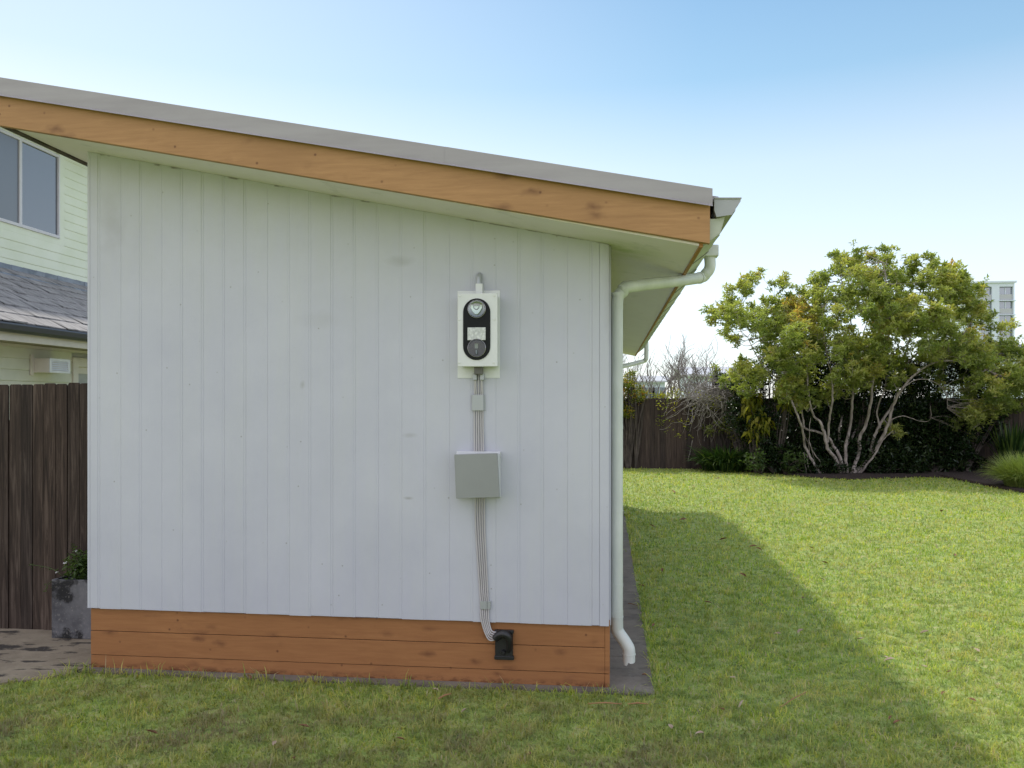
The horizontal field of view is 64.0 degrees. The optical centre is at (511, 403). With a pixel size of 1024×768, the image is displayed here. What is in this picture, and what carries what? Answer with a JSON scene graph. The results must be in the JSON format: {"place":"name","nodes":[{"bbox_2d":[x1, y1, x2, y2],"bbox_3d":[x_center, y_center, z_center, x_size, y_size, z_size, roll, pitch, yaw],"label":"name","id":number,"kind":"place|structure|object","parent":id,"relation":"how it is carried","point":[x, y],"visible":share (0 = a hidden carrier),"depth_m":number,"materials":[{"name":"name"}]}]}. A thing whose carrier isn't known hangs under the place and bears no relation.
{"place":"outdoors","nodes":[
{"label":"outdoors","id":0,"kind":"place"},
{"bbox_2d":[0,628,90,684],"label":"concrete patio","id":1,"kind":"structure","parent":0,"point":[26,653],"depth_m":5.36,"materials":[{"name":"grey concrete"}]},
{"bbox_2d":[0,383,86,629],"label":"paling fence","id":2,"kind":"object","parent":1,"relation":"on","point":[43,474],"visible":0.46,"depth_m":5.96,"materials":[{"name":"brown wood"}]},
{"bbox_2d":[52,575,90,638],"bbox_3d":[-3.003,1.432,5.797,0.420,0.409,0.170,0,0,7],"label":"planter","id":3,"kind":"object","parent":1,"relation":"on","point":[71,615],"visible":0.45,"depth_m":5.72,"materials":[{"name":"grey concrete"}]},
{"bbox_2d":[28,544,86,591],"bbox_3d":[-3.150,1.158,5.832,0.495,0.343,0.292,0,0,22],"label":"potted plant","id":4,"kind":"object","parent":3,"relation":"in","point":[80,564],"visible":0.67,"depth_m":5.78,"materials":[{"name":"green plant"}]},
{"bbox_2d":[78,510,653,695],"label":"concrete path","id":5,"kind":"structure","parent":0,"point":[630,676],"depth_m":4.99,"materials":[{"name":"grey concrete"}]},
{"bbox_2d":[0,466,1023,767],"bbox_3d":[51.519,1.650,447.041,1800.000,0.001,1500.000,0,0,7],"label":"ground","id":6,"kind":"structure","parent":0,"point":[670,656],"depth_m":4.95,"materials":[{"name":"plant"}]},
{"bbox_2d":[0,127,86,406],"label":"neighbour house","id":7,"kind":"structure","parent":6,"relation":"on","point":[43,265],"depth_m":13.12,"materials":[{"name":"green"}]},
{"bbox_2d":[0,128,59,238],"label":"window","id":8,"kind":"structure","parent":7,"relation":"in","point":[29,172],"depth_m":13.52,"materials":[{"name":"grey glass"}]},
{"bbox_2d":[72,357,86,383],"bbox_3d":[-6.354,0.060,12.604,0.070,1.480,1.299,0,0,7],"label":"window","id":9,"kind":"structure","parent":7,"relation":"in","point":[79,365],"depth_m":12.12,"materials":[{"name":"beige glass"}]},
{"bbox_2d":[0,77,741,687],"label":"garden shed","id":10,"kind":"structure","parent":6,"relation":"on","point":[280,421],"depth_m":4.88,"materials":[{"name":"white paint"}]},
{"bbox_2d":[454,451,500,497],"bbox_3d":[-0.196,0.410,4.746,0.264,0.265,0.114,0,0,7],"label":"junction box","id":11,"kind":"object","parent":10,"relation":"attached to","point":[477,474],"visible":1,"depth_m":4.69,"materials":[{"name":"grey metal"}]},
{"bbox_2d":[458,272,499,377],"bbox_3d":[-0.203,-0.461,4.733,0.252,0.619,0.161,0,0,7],"label":"electricity meter","id":12,"kind":"object","parent":10,"relation":"attached to","point":[479,331],"visible":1,"depth_m":4.68,"materials":[{"name":"white metal"}]},
{"bbox_2d":[472,374,485,451],"bbox_3d":[-0.198,0.064,4.786,0.082,0.497,0.034,0,0,7],"label":"cable bundle","id":13,"kind":"object","parent":10,"relation":"attached to","point":[478,402],"visible":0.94,"depth_m":4.79,"materials":[{"name":"white plastic"}]},
{"bbox_2d":[475,498,495,640],"bbox_3d":[-0.149,0.950,4.785,0.139,0.868,0.023,0,0,7],"label":"cable bundle","id":14,"kind":"object","parent":10,"relation":"attached to","point":[483,592],"visible":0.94,"depth_m":4.79,"materials":[{"name":"white plastic"}]},
{"bbox_2d":[492,629,513,659],"bbox_3d":[-0.053,1.401,4.771,0.124,0.184,0.071,0,0,7],"label":"cable entry plate","id":15,"kind":"object","parent":10,"relation":"attached to","point":[503,639],"visible":1,"depth_m":4.78,"materials":[{"name":"black rubber"}]},
{"bbox_2d":[588,702,620,703],"bbox_3d":[0.503,1.617,4.436,0.184,0.010,0.011,0,0,2],"label":"bark strip","id":16,"kind":"object","parent":6,"relation":"on","point":[604,702],"visible":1,"depth_m":4.43,"materials":[{"name":"brown wood"}]},
{"bbox_2d":[623,354,648,397],"bbox_3d":[3.046,-0.119,23.666,1.877,3.575,2.351,0,0,7],"label":"bare tree","id":17,"kind":"object","parent":6,"relation":"on","point":[632,369],"visible":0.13,"depth_m":23.28,"materials":[{"name":"grey plant"}]},
{"bbox_2d":[623,369,650,468],"bbox_3d":[2.928,0.369,20.922,1.204,2.572,0.766,0,0,7],"label":"shrub","id":18,"kind":"object","parent":6,"relation":"on","point":[631,436],"visible":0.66,"depth_m":20.88,"materials":[{"name":"green plant"}]},
{"bbox_2d":[649,387,684,398],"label":"shrub","id":19,"kind":"object","parent":6,"relation":"on","point":[661,395],"visible":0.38,"depth_m":21.58,"materials":[{"name":"green plant"}]},
{"bbox_2d":[628,336,713,398],"bbox_3d":[4.210,-0.100,23.054,3.405,3.524,2.395,0,0,29],"label":"bare tree","id":20,"kind":"object","parent":6,"relation":"on","point":[671,377],"visible":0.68,"depth_m":22.43,"materials":[{"name":"grey plant"}]},
{"bbox_2d":[658,335,721,397],"bbox_3d":[5.240,-0.185,23.882,2.265,3.708,2.091,0,0,40],"label":"bare tree","id":21,"kind":"object","parent":6,"relation":"on","point":[695,369],"visible":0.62,"depth_m":23.64,"materials":[{"name":"grey plant"}]},
{"bbox_2d":[662,337,741,396],"bbox_3d":[5.991,-0.217,24.263,2.372,3.765,2.565,0,0,-38],"label":"bare tree","id":22,"kind":"object","parent":6,"relation":"on","point":[695,372],"visible":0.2,"depth_m":24.47,"materials":[{"name":"grey plant"}]},
{"bbox_2d":[623,398,1023,468],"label":"paling fence","id":23,"kind":"object","parent":6,"relation":"on","point":[660,448],"visible":0.17,"depth_m":20.90,"materials":[{"name":"brown wood"}]},
{"bbox_2d":[655,360,776,458],"bbox_3d":[5.286,0.146,20.725,3.315,2.512,2.562,0,0,7],"label":"bare vine","id":24,"kind":"object","parent":23,"relation":"attached to","point":[708,397],"visible":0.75,"depth_m":20.50,"materials":[{"name":"grey plant"}]},
{"bbox_2d":[692,468,1023,492],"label":"mulch bed","id":25,"kind":"object","parent":6,"relation":"on","point":[973,476],"visible":0.41,"depth_m":18.38,"materials":[{"name":"brown soil"}]},
{"bbox_2d":[684,441,755,471],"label":"strap leaf plant","id":26,"kind":"object","parent":25,"relation":"on","point":[720,460],"visible":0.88,"depth_m":19.77,"materials":[{"name":"green plant"}]},
{"bbox_2d":[704,363,743,454],"bbox_3d":[5.443,0.296,20.775,1.219,2.723,1.189,0,0,7],"label":"shrub","id":27,"kind":"object","parent":25,"relation":"on","point":[720,442],"visible":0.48,"depth_m":20.62,"materials":[{"name":"green plant"}]},
{"bbox_2d":[711,344,808,473],"bbox_3d":[5.933,0.082,19.984,2.663,3.284,1.625,0,0,38],"label":"shrub","id":28,"kind":"object","parent":25,"relation":"on","point":[771,448],"visible":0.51,"depth_m":19.66,"materials":[{"name":"green plant"}]},
{"bbox_2d":[737,385,800,472],"bbox_3d":[6.107,0.585,19.509,1.418,2.140,0.823,0,0,7],"label":"shrub","id":29,"kind":"object","parent":25,"relation":"on","point":[750,407],"visible":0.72,"depth_m":19.44,"materials":[{"name":"green plant"}]},
{"bbox_2d":[738,448,809,474],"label":"shrub","id":30,"kind":"object","parent":25,"relation":"on","point":[758,469],"visible":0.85,"depth_m":18.96,"materials":[{"name":"green plant"}]},
{"bbox_2d":[775,345,897,473],"bbox_3d":[7.786,0.083,19.467,2.990,3.294,1.775,0,0,7],"label":"shrub","id":31,"kind":"object","parent":25,"relation":"on","point":[822,454],"visible":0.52,"depth_m":19.49,"materials":[{"name":"green plant"}]},
{"bbox_2d":[698,239,1023,472],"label":"tree","id":32,"kind":"object","parent":25,"relation":"on","point":[790,324],"visible":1,"depth_m":18.50,"materials":[{"name":"green plant"}]},
{"bbox_2d":[866,460,951,473],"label":"shrub","id":33,"kind":"object","parent":25,"relation":"on","point":[909,470],"visible":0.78,"depth_m":18.96,"materials":[{"name":"green plant"}]},
{"bbox_2d":[860,353,1011,472],"bbox_3d":[10.130,0.073,19.606,4.149,3.343,1.541,0,0,-9],"label":"shrub","id":34,"kind":"object","parent":25,"relation":"on","point":[921,444],"visible":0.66,"depth_m":19.42,"materials":[{"name":"green plant"}]},
{"bbox_2d":[977,449,1023,487],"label":"grass tuft","id":35,"kind":"object","parent":25,"relation":"on","point":[1011,474],"visible":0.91,"depth_m":15.83,"materials":[{"name":"green plant"}]},
{"bbox_2d":[984,419,1023,463],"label":"strap leaf plant","id":36,"kind":"object","parent":25,"relation":"on","point":[1014,440],"visible":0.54,"depth_m":19.13,"materials":[{"name":"green plant"}]},
{"bbox_2d":[0,0,1023,397],"label":"sky","id":37,"kind":"structure","parent":0,"point":[833,123],"materials":[{"name":"blue"}]},
{"bbox_2d":[624,376,668,397],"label":"distant house","id":38,"kind":"structure","parent":0,"point":[658,379],"depth_m":74.00,"materials":[{"name":"metal"}]},
{"bbox_2d":[653,387,665,396],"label":"window","id":39,"kind":"structure","parent":38,"relation":"in","point":[655,388],"depth_m":73.95,"materials":[{"name":"grey glass"}]},
{"bbox_2d":[673,367,732,396],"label":"distant house","id":40,"kind":"structure","parent":0,"point":[689,370],"depth_m":61.74,"materials":[{"name":"metal"}]},
{"bbox_2d":[931,281,1016,398],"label":"apartment tower","id":41,"kind":"structure","parent":0,"point":[1000,294],"depth_m":162.20,"materials":[{"name":"white concrete"}]},
{"bbox_2d":[980,330,990,336],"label":"window","id":42,"kind":"structure","parent":41,"relation":"in","point":[985,332],"depth_m":162.83,"materials":[{"name":"grey glass"}]},
{"bbox_2d":[985,288,990,294],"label":"window","id":43,"kind":"structure","parent":41,"relation":"in","point":[988,292],"depth_m":162.73,"materials":[{"name":"grey glass"}]},
{"bbox_2d":[999,287,1011,293],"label":"window","id":44,"kind":"structure","parent":41,"relation":"in","point":[1006,290],"depth_m":162.36,"materials":[{"name":"grey glass"}]},
{"bbox_2d":[999,302,1011,308],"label":"window","id":45,"kind":"structure","parent":41,"relation":"in","point":[1002,305],"depth_m":162.36,"materials":[{"name":"grey glass"}]},
{"bbox_2d":[999,316,1011,322],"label":"window","id":46,"kind":"structure","parent":41,"relation":"in","point":[1001,318],"depth_m":162.40,"materials":[{"name":"grey glass"}]},
{"bbox_2d":[999,330,1011,336],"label":"window","id":47,"kind":"structure","parent":41,"relation":"in","point":[1010,334],"depth_m":162.32,"materials":[{"name":"grey glass"}]},
{"bbox_2d":[950,344,1022,397],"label":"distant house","id":48,"kind":"structure","parent":0,"point":[968,381],"depth_m":44.33,"materials":[{"name":"grey glass"}]}
]}

